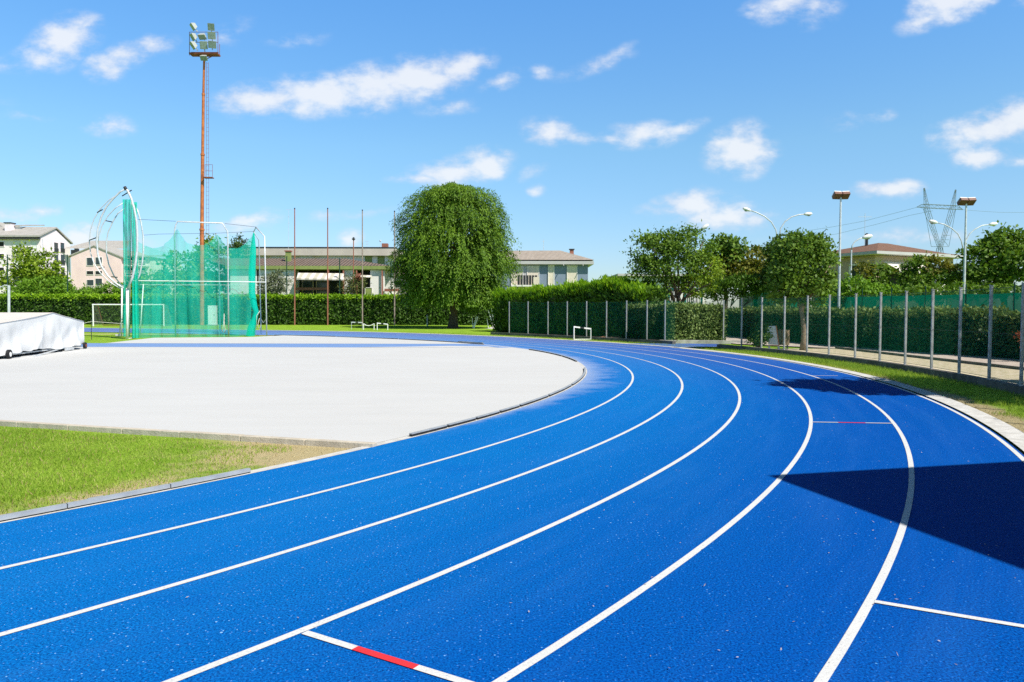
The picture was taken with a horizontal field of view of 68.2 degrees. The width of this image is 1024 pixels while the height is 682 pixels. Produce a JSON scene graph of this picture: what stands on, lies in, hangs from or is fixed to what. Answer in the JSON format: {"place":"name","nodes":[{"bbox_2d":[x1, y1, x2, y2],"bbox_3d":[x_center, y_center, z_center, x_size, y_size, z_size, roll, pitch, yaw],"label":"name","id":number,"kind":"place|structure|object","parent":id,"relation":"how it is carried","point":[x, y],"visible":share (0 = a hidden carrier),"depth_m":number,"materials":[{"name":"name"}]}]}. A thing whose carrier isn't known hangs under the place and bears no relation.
{"place":"outdoors","nodes":[
{"label":"outdoors","id":0,"kind":"place"},
{"bbox_2d":[0,328,1023,681],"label":"running track","id":1,"kind":"structure","parent":0,"point":[770,572],"depth_m":5.56,"materials":[{"name":"blue rubber"}]},
{"bbox_2d":[301,630,356,648],"bbox_3d":[-0.977,1.596,4.042,0.368,0.001,0.050,1,3,31],"label":"white start mark","id":2,"kind":"object","parent":1,"relation":"on","point":[330,639],"visible":1,"depth_m":4.04,"materials":[{"name":"paint"}]},
{"bbox_2d":[352,646,418,668],"bbox_3d":[-0.647,1.605,3.841,0.405,0.001,0.050,1,3,31],"label":"red start mark","id":3,"kind":"object","parent":1,"relation":"on","point":[386,657],"visible":1,"depth_m":3.83,"materials":[{"name":"paint"}]},
{"bbox_2d":[413,665,473,681],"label":"white start mark","id":4,"kind":"object","parent":1,"relation":"on","point":[447,676],"visible":1,"depth_m":3.66,"materials":[{"name":"paint"}]},
{"bbox_2d":[3,355,1015,679],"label":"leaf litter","id":5,"kind":"object","parent":1,"relation":"on","point":[701,549],"visible":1,"depth_m":5.51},
{"bbox_2d":[0,328,1023,681],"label":"lane lines","id":6,"kind":"object","parent":1,"relation":"on","point":[832,662],"visible":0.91,"depth_m":5.49,"materials":[{"name":"white paint"}]},
{"bbox_2d":[874,600,1023,627],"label":"white stagger mark","id":7,"kind":"object","parent":1,"relation":"on","point":[954,614],"visible":1,"depth_m":4.39,"materials":[{"name":"paint"}]},
{"bbox_2d":[936,401,1023,454],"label":"drain slot","id":8,"kind":"object","parent":1,"relation":"on","point":[996,433],"visible":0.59,"depth_m":10.86,"materials":[{"name":"concrete"}]},
{"bbox_2d":[0,324,1023,522],"bbox_3d":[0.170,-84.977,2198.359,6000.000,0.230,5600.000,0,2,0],"label":"ground","id":9,"kind":"structure","parent":0,"point":[263,457],"depth_m":9.99,"materials":[{"name":"green plant"}]},
{"bbox_2d":[0,285,9,311],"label":"white pole","id":10,"kind":"object","parent":9,"relation":"on","point":[8,298],"visible":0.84,"depth_m":59.84,"materials":[{"name":"metal"}]},
{"bbox_2d":[0,240,44,293],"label":"tree","id":11,"kind":"object","parent":9,"relation":"on","point":[18,253],"visible":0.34,"depth_m":96.85,"materials":[{"name":"green plant"}]},
{"bbox_2d":[0,222,72,292],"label":"apartment block","id":12,"kind":"structure","parent":9,"relation":"on","point":[56,239],"depth_m":126.11,"materials":[{"name":"white paint"}]},
{"bbox_2d":[53,242,58,253],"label":"window","id":13,"kind":"structure","parent":12,"relation":"in","point":[55,244],"depth_m":128.66,"materials":[{"name":"white glass"}]},
{"bbox_2d":[4,273,77,294],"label":"laurel shrub","id":14,"kind":"object","parent":9,"relation":"on","point":[57,285],"visible":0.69,"depth_m":91.58,"materials":[{"name":"green plant"}]},
{"bbox_2d":[15,247,73,291],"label":"maple tree","id":15,"kind":"object","parent":9,"relation":"on","point":[34,268],"visible":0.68,"depth_m":96.05,"materials":[{"name":"green plant"}]},
{"bbox_2d":[68,281,121,294],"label":"laurel shrub","id":16,"kind":"object","parent":9,"relation":"on","point":[104,290],"visible":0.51,"depth_m":91.02,"materials":[{"name":"green plant"}]},
{"bbox_2d":[68,245,144,297],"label":"gabled house","id":17,"kind":"structure","parent":9,"relation":"on","point":[84,269],"depth_m":115.66,"materials":[{"name":"beige paint"}]},
{"bbox_2d":[86,257,93,265],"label":"window","id":18,"kind":"structure","parent":17,"relation":"in","point":[89,262],"depth_m":115.58,"materials":[{"name":"white glass"}]},
{"bbox_2d":[66,241,183,294],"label":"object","id":19,"kind":"structure","parent":9,"relation":"on","point":[149,262],"depth_m":121.36,"materials":[{"name":"white concrete"}]},
{"bbox_2d":[92,304,171,325],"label":"football goal","id":20,"kind":"object","parent":9,"relation":"on","point":[130,304],"visible":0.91,"depth_m":74.93,"materials":[{"name":"white paint"}]},
{"bbox_2d":[122,269,176,294],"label":"broadleaf tree","id":21,"kind":"object","parent":9,"relation":"on","point":[153,288],"visible":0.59,"depth_m":94.97,"materials":[{"name":"green plant"}]},
{"bbox_2d":[89,186,266,338],"bbox_3d":[-22.091,-5.055,52.609,10.813,9.568,11.131,0,2,0],"label":"throwing cage","id":22,"kind":"object","parent":9,"relation":"on","point":[130,212],"visible":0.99,"depth_m":48.30,"materials":[{"name":"fabric"}]},
{"bbox_2d":[142,233,231,294],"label":"broadleaf tree","id":23,"kind":"object","parent":9,"relation":"on","point":[191,287],"visible":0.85,"depth_m":98.05,"materials":[{"name":"green plant"}]},
{"bbox_2d":[0,420,376,448],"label":"edging","id":24,"kind":"object","parent":9,"relation":"on","point":[229,437],"visible":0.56,"depth_m":10.64,"materials":[{"name":"stone"}]},
{"bbox_2d":[189,23,220,324],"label":"floodlight mast","id":25,"kind":"object","parent":9,"relation":"on","point":[204,55],"visible":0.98,"depth_m":80.91,"materials":[{"name":"orange metal"}]},
{"bbox_2d":[207,306,217,324],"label":"utility cabinet","id":26,"kind":"object","parent":9,"relation":"on","point":[212,315],"visible":1,"depth_m":79.71,"materials":[{"name":"metal"}]},
{"bbox_2d":[0,291,426,324],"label":"cypress hedge","id":27,"kind":"object","parent":9,"relation":"on","point":[343,309],"visible":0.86,"depth_m":84.22,"materials":[{"name":"green plant"}]},
{"bbox_2d":[220,232,251,293],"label":"conifer tree","id":28,"kind":"object","parent":9,"relation":"on","point":[238,246],"visible":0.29,"depth_m":103.24,"materials":[{"name":"green plant"}]},
{"bbox_2d":[256,268,293,294],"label":"olive shrub","id":29,"kind":"object","parent":9,"relation":"on","point":[275,276],"visible":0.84,"depth_m":88.26,"materials":[{"name":"green plant"}]},
{"bbox_2d":[111,335,467,343],"bbox_3d":[-12.566,-0.128,46.716,20.939,0.041,12.167,0,2,0],"label":"pale strip","id":30,"kind":"object","parent":9,"relation":"on","point":[307,339],"visible":0.98,"depth_m":44.45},
{"bbox_2d":[0,347,581,442],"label":"pale slab","id":31,"kind":"structure","parent":9,"relation":"on","point":[372,394],"depth_m":17.42,"materials":[{"name":"white concrete"}]},
{"bbox_2d":[0,312,86,358],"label":"mat cart","id":32,"kind":"object","parent":31,"relation":"on","point":[21,332],"visible":1,"depth_m":30.11,"materials":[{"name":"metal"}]},
{"bbox_2d":[0,332,586,522],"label":"kerb strip","id":33,"kind":"object","parent":9,"relation":"on","point":[335,453],"visible":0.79,"depth_m":9.02,"materials":[{"name":"concrete"}]},
{"bbox_2d":[0,503,66,521],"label":"kerb rail","id":34,"kind":"object","parent":33,"relation":"on","point":[30,512],"visible":1,"depth_m":6.48,"materials":[{"name":"metal"}]},
{"bbox_2d":[66,484,169,508],"bbox_3d":[-3.668,1.450,7.090,0.054,0.046,0.943,2,3,36],"label":"kerb rail","id":35,"kind":"object","parent":33,"relation":"on","point":[95,500],"visible":1,"depth_m":7.04,"materials":[{"name":"metal"}]},
{"bbox_2d":[169,468,250,488],"bbox_3d":[-3.120,1.421,7.854,0.054,0.046,0.917,2,3,35],"label":"kerb rail","id":36,"kind":"object","parent":33,"relation":"on","point":[209,478],"visible":1,"depth_m":7.81,"materials":[{"name":"metal"}]},
{"bbox_2d":[409,425,446,436],"bbox_3d":[-1.208,1.300,10.999,0.053,0.046,0.907,1,3,28],"label":"kerb rail","id":37,"kind":"object","parent":33,"relation":"on","point":[424,431],"visible":1,"depth_m":10.94,"materials":[{"name":"metal"}]},
{"bbox_2d":[447,417,475,426],"bbox_3d":[-0.786,1.268,11.831,0.053,0.046,0.834,1,3,26],"label":"kerb rail","id":38,"kind":"object","parent":33,"relation":"on","point":[461,422],"visible":1,"depth_m":11.79,"materials":[{"name":"metal"}]},
{"bbox_2d":[476,411,499,419],"bbox_3d":[-0.402,1.237,12.647,0.053,0.046,0.828,1,2,24],"label":"kerb rail","id":39,"kind":"object","parent":33,"relation":"on","point":[487,415],"visible":1,"depth_m":12.58,"materials":[{"name":"metal"}]},
{"bbox_2d":[499,405,519,412],"bbox_3d":[-0.040,1.205,13.481,0.053,0.046,0.837,1,2,23],"label":"kerb rail","id":40,"kind":"object","parent":33,"relation":"on","point":[509,408],"visible":0.99,"depth_m":13.43,"materials":[{"name":"metal"}]},
{"bbox_2d":[519,395,547,406],"bbox_3d":[0.444,1.157,14.732,0.062,0.046,1.673,1,2,20],"label":"kerb rail","id":41,"kind":"object","parent":33,"relation":"on","point":[533,400],"visible":1,"depth_m":14.57,"materials":[{"name":"metal"}]},
{"bbox_2d":[548,384,571,395],"bbox_3d":[1.076,1.081,16.677,0.070,0.046,2.202,1,2,16],"label":"kerb rail","id":42,"kind":"object","parent":33,"relation":"on","point":[559,390],"visible":0.99,"depth_m":16.50,"materials":[{"name":"metal"}]},
{"bbox_2d":[294,208,294,324],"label":"net pole","id":43,"kind":"object","parent":9,"relation":"on","point":[294,266],"visible":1,"depth_m":81.48,"materials":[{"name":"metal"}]},
{"bbox_2d":[81,343,509,347],"bbox_3d":[-16.512,0.210,38.514,32.977,0.001,4.250,0,2,0],"label":"blue runway","id":44,"kind":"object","parent":9,"relation":"on","point":[225,345],"visible":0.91,"depth_m":38.56,"materials":[{"name":"rubber"}]},
{"bbox_2d":[415,346,496,347],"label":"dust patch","id":45,"kind":"object","parent":44,"relation":"on","point":[458,346],"visible":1,"depth_m":37.36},
{"bbox_2d":[206,209,399,294],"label":"tile roofed house","id":46,"kind":"structure","parent":9,"relation":"on","point":[310,276],"depth_m":93.82,"materials":[{"name":"grey paint"}]},
{"bbox_2d":[302,280,313,293],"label":"window","id":47,"kind":"structure","parent":46,"relation":"in","point":[305,283],"depth_m":95.75,"materials":[{"name":"black glass"}]},
{"bbox_2d":[316,280,326,293],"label":"window","id":48,"kind":"structure","parent":46,"relation":"in","point":[319,283],"depth_m":95.75,"materials":[{"name":"black glass"}]},
{"bbox_2d":[223,240,402,293],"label":"flat roofed building","id":49,"kind":"structure","parent":9,"relation":"on","point":[378,255],"depth_m":111.58,"materials":[{"name":"metal"}]},
{"bbox_2d":[364,256,372,262],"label":"window","id":50,"kind":"structure","parent":49,"relation":"in","point":[366,258],"depth_m":112.38,"materials":[{"name":"green glass"}]},
{"bbox_2d":[377,256,384,263],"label":"window","id":51,"kind":"structure","parent":49,"relation":"in","point":[380,259],"depth_m":112.38,"materials":[{"name":"green glass"}]},
{"bbox_2d":[327,208,327,324],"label":"net pole","id":52,"kind":"object","parent":9,"relation":"on","point":[327,266],"visible":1,"depth_m":81.48,"materials":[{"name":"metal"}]},
{"bbox_2d":[334,272,366,294],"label":"oleander shrub","id":53,"kind":"object","parent":9,"relation":"on","point":[351,285],"visible":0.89,"depth_m":87.38,"materials":[{"name":"green plant"}]},
{"bbox_2d":[362,210,362,321],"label":"net pole","id":54,"kind":"object","parent":9,"relation":"on","point":[362,265],"visible":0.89,"depth_m":81.49,"materials":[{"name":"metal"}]},
{"bbox_2d":[394,211,394,324],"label":"net pole","id":55,"kind":"object","parent":9,"relation":"on","point":[394,270],"visible":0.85,"depth_m":81.53,"materials":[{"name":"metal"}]},
{"bbox_2d":[383,181,522,327],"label":"weeping elm","id":56,"kind":"object","parent":9,"relation":"on","point":[468,274],"visible":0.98,"depth_m":67.36,"materials":[{"name":"green plant"}]},
{"bbox_2d":[424,301,494,324],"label":"cypress hedge","id":57,"kind":"object","parent":9,"relation":"on","point":[442,318],"visible":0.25,"depth_m":84.27,"materials":[{"name":"green plant"}]},
{"bbox_2d":[502,239,593,289],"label":"blue grey house","id":58,"kind":"structure","parent":9,"relation":"on","point":[547,267],"depth_m":95.71,"materials":[{"name":"painted plaster"},{"name":"roof tile"},{"name":"glass"}]},
{"bbox_2d":[511,266,522,284],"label":"window","id":59,"kind":"structure","parent":58,"relation":"in","point":[515,282],"depth_m":95.63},
{"bbox_2d":[527,266,538,284],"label":"window","id":60,"kind":"structure","parent":58,"relation":"in","point":[531,270],"depth_m":95.63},
{"bbox_2d":[548,265,553,284],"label":"window","id":61,"kind":"structure","parent":58,"relation":"in","point":[550,267],"depth_m":95.63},
{"bbox_2d":[567,265,576,282],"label":"window","id":62,"kind":"structure","parent":58,"relation":"in","point":[571,269],"depth_m":95.63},
{"bbox_2d":[488,274,670,336],"bbox_3d":[4.152,-2.541,54.941,3.458,4.278,18.615,-1,3,-34],"label":"thuja hedge","id":63,"kind":"object","parent":9,"relation":"on","point":[616,293],"visible":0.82,"depth_m":53.07,"materials":[{"name":"green plant"}]},
{"bbox_2d":[573,326,590,339],"bbox_3d":[4.369,-0.516,47.219,1.466,0.853,0.646,-1,2,-22],"label":"hurdle","id":64,"kind":"object","parent":9,"relation":"on","point":[574,327],"visible":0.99,"depth_m":46.79,"materials":[{"name":"white paint"}]},
{"bbox_2d":[490,332,675,343],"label":"wall","id":65,"kind":"structure","parent":9,"relation":"on","point":[594,338],"depth_m":47.83,"materials":[{"name":"concrete"}]},
{"bbox_2d":[509,300,665,340],"bbox_3d":[4.394,-1.283,47.891,0.785,2.612,15.036,-1,3,-35],"label":"wire fence","id":66,"kind":"object","parent":65,"relation":"on","point":[646,338],"visible":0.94,"depth_m":47.96,"materials":[{"name":"metal"}]},
{"bbox_2d":[150,328,1023,450],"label":"concrete drain","id":67,"kind":"object","parent":9,"relation":"on","point":[1014,435],"visible":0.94,"depth_m":14.48,"materials":[{"name":"grey concrete"}]},
{"bbox_2d":[620,302,666,339],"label":"laurel hedge","id":68,"kind":"object","parent":9,"relation":"on","point":[636,321],"visible":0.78,"depth_m":44.43,"materials":[{"name":"green plant"}]},
{"bbox_2d":[613,274,704,303],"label":"white house","id":69,"kind":"structure","parent":9,"relation":"on","point":[623,275],"depth_m":74.83,"materials":[{"name":"white paint"}]},
{"bbox_2d":[619,219,730,302],"bbox_3d":[10.758,-4.055,49.822,6.911,7.844,5.297,1,3,27],"label":"maple tree","id":70,"kind":"object","parent":9,"relation":"on","point":[669,248],"visible":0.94,"depth_m":49.23,"materials":[{"name":"green plant"}]},
{"bbox_2d":[633,343,716,346],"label":"access spur","id":71,"kind":"structure","parent":9,"relation":"on","point":[696,345],"depth_m":39.20,"materials":[{"name":"grey concrete"}]},
{"bbox_2d":[667,288,702,303],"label":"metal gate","id":72,"kind":"structure","parent":9,"relation":"on","point":[701,300],"depth_m":57.95,"materials":[{"name":"white metal"}]},
{"bbox_2d":[660,301,727,339],"bbox_3d":[10.293,-1.036,43.261,3.937,2.549,1.959,0,2,-13],"label":"laurel hedge","id":73,"kind":"object","parent":9,"relation":"on","point":[692,321],"visible":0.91,"depth_m":42.63,"materials":[{"name":"green plant"}]},
{"bbox_2d":[666,340,747,343],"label":"kerb","id":74,"kind":"structure","parent":9,"relation":"on","point":[707,341],"depth_m":41.90,"materials":[{"name":"concrete"}]},
{"bbox_2d":[686,232,765,332],"bbox_3d":[16.972,-4.622,59.755,6.568,7.998,4.730,0,2,0],"label":"broadleaf tree","id":75,"kind":"object","parent":9,"relation":"on","point":[731,256],"visible":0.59,"depth_m":58.96,"materials":[{"name":"green plant"}]},
{"bbox_2d":[701,268,775,331],"bbox_3d":[16.647,-2.965,56.009,6.747,5.005,3.582,0,2,0],"label":"broadleaf tree","id":76,"kind":"object","parent":9,"relation":"on","point":[725,284],"visible":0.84,"depth_m":55.36,"materials":[{"name":"green plant"}]},
{"bbox_2d":[735,244,775,292],"bbox_3d":[19.651,-4.255,60.797,5.158,7.157,3.761,0,2,0],"label":"broadleaf tree","id":77,"kind":"object","parent":9,"relation":"on","point":[756,251],"visible":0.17,"depth_m":60.26,"materials":[{"name":"green plant"}]},
{"bbox_2d":[739,293,796,307],"bbox_3d":[19.596,-2.324,57.701,4.425,3.700,0.099,0,2,7],"label":"windscreen fence","id":78,"kind":"object","parent":9,"relation":"on","point":[756,302],"visible":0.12,"depth_m":57.74,"materials":[{"name":"green fabric"}]},
{"bbox_2d":[724,303,828,342],"bbox_3d":[16.684,-1.184,48.588,2.458,2.487,13.708,0,2,-3],"label":"laurel hedge","id":79,"kind":"object","parent":9,"relation":"on","point":[773,315],"visible":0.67,"depth_m":47.04,"materials":[{"name":"green plant"}]},
{"bbox_2d":[743,207,811,291],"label":"street lamp","id":80,"kind":"object","parent":9,"relation":"on","point":[745,209],"visible":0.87,"depth_m":69.56,"materials":[{"name":"metal"}]},
{"bbox_2d":[778,330,789,348],"bbox_3d":[12.868,-0.078,35.824,0.505,0.910,0.505,0,2,0],"label":"litter bin","id":81,"kind":"object","parent":9,"relation":"on","point":[780,334],"visible":0.9,"depth_m":35.62,"materials":[{"name":"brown wood"}]},
{"bbox_2d":[752,226,836,306],"bbox_3d":[20.394,-4.364,54.977,6.076,7.985,3.898,0,2,0],"label":"broadleaf tree","id":82,"kind":"object","parent":9,"relation":"on","point":[779,236],"visible":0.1,"depth_m":54.85,"materials":[{"name":"green plant"}]},
{"bbox_2d":[832,191,850,308],"bbox_3d":[19.424,-4.412,44.825,0.935,8.887,0.502,0,2,0],"label":"court floodlight","id":83,"kind":"object","parent":9,"relation":"on","point":[840,195],"visible":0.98,"depth_m":44.73,"materials":[{"name":"metal"}]},
{"bbox_2d":[808,304,892,347],"bbox_3d":[17.487,-0.739,39.089,2.406,2.358,5.858,0,2,-4],"label":"laurel hedge","id":84,"kind":"object","parent":9,"relation":"on","point":[841,335],"visible":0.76,"depth_m":38.22,"materials":[{"name":"green plant"}]},
{"bbox_2d":[850,234,872,287],"bbox_3d":[25.759,-4.137,55.878,1.599,7.492,0.323,0,2,0],"label":"street lamp","id":85,"kind":"object","parent":9,"relation":"on","point":[868,236],"visible":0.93,"depth_m":55.73,"materials":[{"name":"metal"}]},
{"bbox_2d":[827,272,907,302],"bbox_3d":[22.088,-2.150,46.907,5.620,4.262,2.946,0,2,0],"label":"privet shrub","id":86,"kind":"object","parent":9,"relation":"on","point":[867,286],"visible":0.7,"depth_m":46.48,"materials":[{"name":"green plant"}]},
{"bbox_2d":[717,344,1023,396],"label":"wall","id":87,"kind":"structure","parent":9,"relation":"on","point":[1001,385],"depth_m":22.33,"materials":[{"name":"concrete"}]},
{"bbox_2d":[741,282,1023,385],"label":"wire fence","id":88,"kind":"object","parent":87,"relation":"on","point":[988,376],"visible":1,"depth_m":21.25,"materials":[{"name":"metal"}]},
{"bbox_2d":[849,259,899,296],"bbox_3d":[23.800,-2.745,49.894,3.164,5.259,2.798,0,2,0],"label":"ornamental tree","id":89,"kind":"object","parent":9,"relation":"on","point":[881,272],"visible":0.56,"depth_m":49.57,"materials":[{"name":"green plant"}]},
{"bbox_2d":[813,233,962,306],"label":"terracotta roofed house","id":90,"kind":"structure","parent":9,"relation":"on","point":[891,254],"depth_m":62.82,"materials":[{"name":"terracotta tile"},{"name":"cream plaster"}]},
{"bbox_2d":[849,264,861,284],"bbox_3d":[28.689,-5.559,63.235,0.100,1.780,1.230,-1,2,-25],"label":"window","id":91,"kind":"structure","parent":90,"relation":"in","point":[853,265],"depth_m":63.29,"materials":[{"name":"grey glass"}]},
{"bbox_2d":[887,272,905,288],"bbox_3d":[31.881,-4.628,62.611,2.780,2.080,0.100,-1,2,-25],"label":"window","id":92,"kind":"structure","parent":90,"relation":"in","point":[893,279],"depth_m":62.41,"materials":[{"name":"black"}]},
{"bbox_2d":[785,349,1023,385],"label":"verge","id":93,"kind":"structure","parent":9,"relation":"on","point":[1004,374],"depth_m":25.12,"materials":[{"name":"beige concrete"}]},
{"bbox_2d":[745,322,772,346],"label":"dark shrub","id":94,"kind":"object","parent":93,"relation":"on","point":[767,335],"visible":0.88,"depth_m":34.46,"materials":[{"name":"green plant"}]},
{"bbox_2d":[768,326,779,348],"bbox_3d":[12.204,-0.168,35.318,0.681,1.113,0.664,0,2,0],"label":"frame board","id":95,"kind":"object","parent":93,"relation":"on","point":[774,340],"visible":0.76,"depth_m":35.10,"materials":[{"name":"grey"}]},
{"bbox_2d":[756,228,850,349],"bbox_3d":[13.093,-2.303,34.047,3.803,5.614,3.336,0,2,0],"label":"slim tree","id":96,"kind":"object","parent":93,"relation":"on","point":[800,278],"visible":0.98,"depth_m":33.60,"materials":[{"name":"green plant"}]},
{"bbox_2d":[814,282,1021,312],"bbox_3d":[20.853,-1.219,36.479,0.100,3.170,29.074,0,2,-2],"label":"windscreen fence","id":97,"kind":"object","parent":9,"relation":"on","point":[1012,301],"visible":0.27,"depth_m":37.14,"materials":[{"name":"green fabric"}]},
{"bbox_2d":[888,250,962,289],"bbox_3d":[26.830,-2.953,49.012,4.526,5.768,4.095,1,2,23],"label":"ornamental tree","id":98,"kind":"object","parent":9,"relation":"on","point":[928,271],"visible":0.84,"depth_m":48.36,"materials":[{"name":"green plant"}]},
{"bbox_2d":[917,188,962,264],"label":"power pylon","id":99,"kind":"object","parent":9,"relation":"on","point":[950,208],"visible":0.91,"depth_m":328.08,"materials":[{"name":"silver metal"}]},
{"bbox_2d":[869,302,1014,355],"bbox_3d":[18.462,-0.514,32.876,2.338,2.340,6.959,0,2,-10],"label":"laurel hedge","id":100,"kind":"object","parent":9,"relation":"on","point":[975,322],"visible":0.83,"depth_m":31.88,"materials":[{"name":"green plant"}]},
{"bbox_2d":[894,279,1021,295],"bbox_3d":[26.955,-1.872,45.689,7.486,3.843,4.148,0,2,0],"label":"privet shrub","id":101,"kind":"object","parent":9,"relation":"on","point":[916,290],"visible":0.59,"depth_m":45.19,"materials":[{"name":"green plant"}]},
{"bbox_2d":[929,220,997,266],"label":"street lamp","id":102,"kind":"object","parent":9,"relation":"on","point":[989,224],"visible":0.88,"depth_m":65.61,"materials":[{"name":"metal"}]},
{"bbox_2d":[956,197,976,293],"bbox_3d":[26.847,-4.221,44.831,0.935,8.534,0.502,0,2,0],"label":"court floodlight","id":103,"kind":"object","parent":9,"relation":"on","point":[966,201],"visible":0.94,"depth_m":44.72,"materials":[{"name":"metal"}]},
{"bbox_2d":[954,220,1023,293],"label":"plane tree","id":104,"kind":"object","parent":9,"relation":"on","point":[1001,267],"visible":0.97,"depth_m":46.10,"materials":[{"name":"green plant"}]},
{"bbox_2d":[986,307,1020,358],"bbox_3d":[19.618,-0.227,26.599,2.413,2.303,6.140,0,2,-7],"label":"laurel hedge","id":105,"kind":"object","parent":9,"relation":"on","point":[1007,324],"visible":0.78,"depth_m":28.50,"materials":[{"name":"green plant"}]},
{"bbox_2d":[0,0,1023,308],"label":"sky","id":106,"kind":"structure","parent":0,"point":[592,123],"materials":[{"name":"blue"}]},
{"bbox_2d":[726,336,1019,369],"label":"gravel path","id":107,"kind":"structure","parent":0,"point":[1003,361],"depth_m":30.91,"materials":[{"name":"beige gravel"}]},
{"bbox_2d":[835,347,1019,369],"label":"path kerb","id":108,"kind":"structure","parent":107,"relation":"on","point":[956,361],"depth_m":27.16,"materials":[{"name":"concrete"}]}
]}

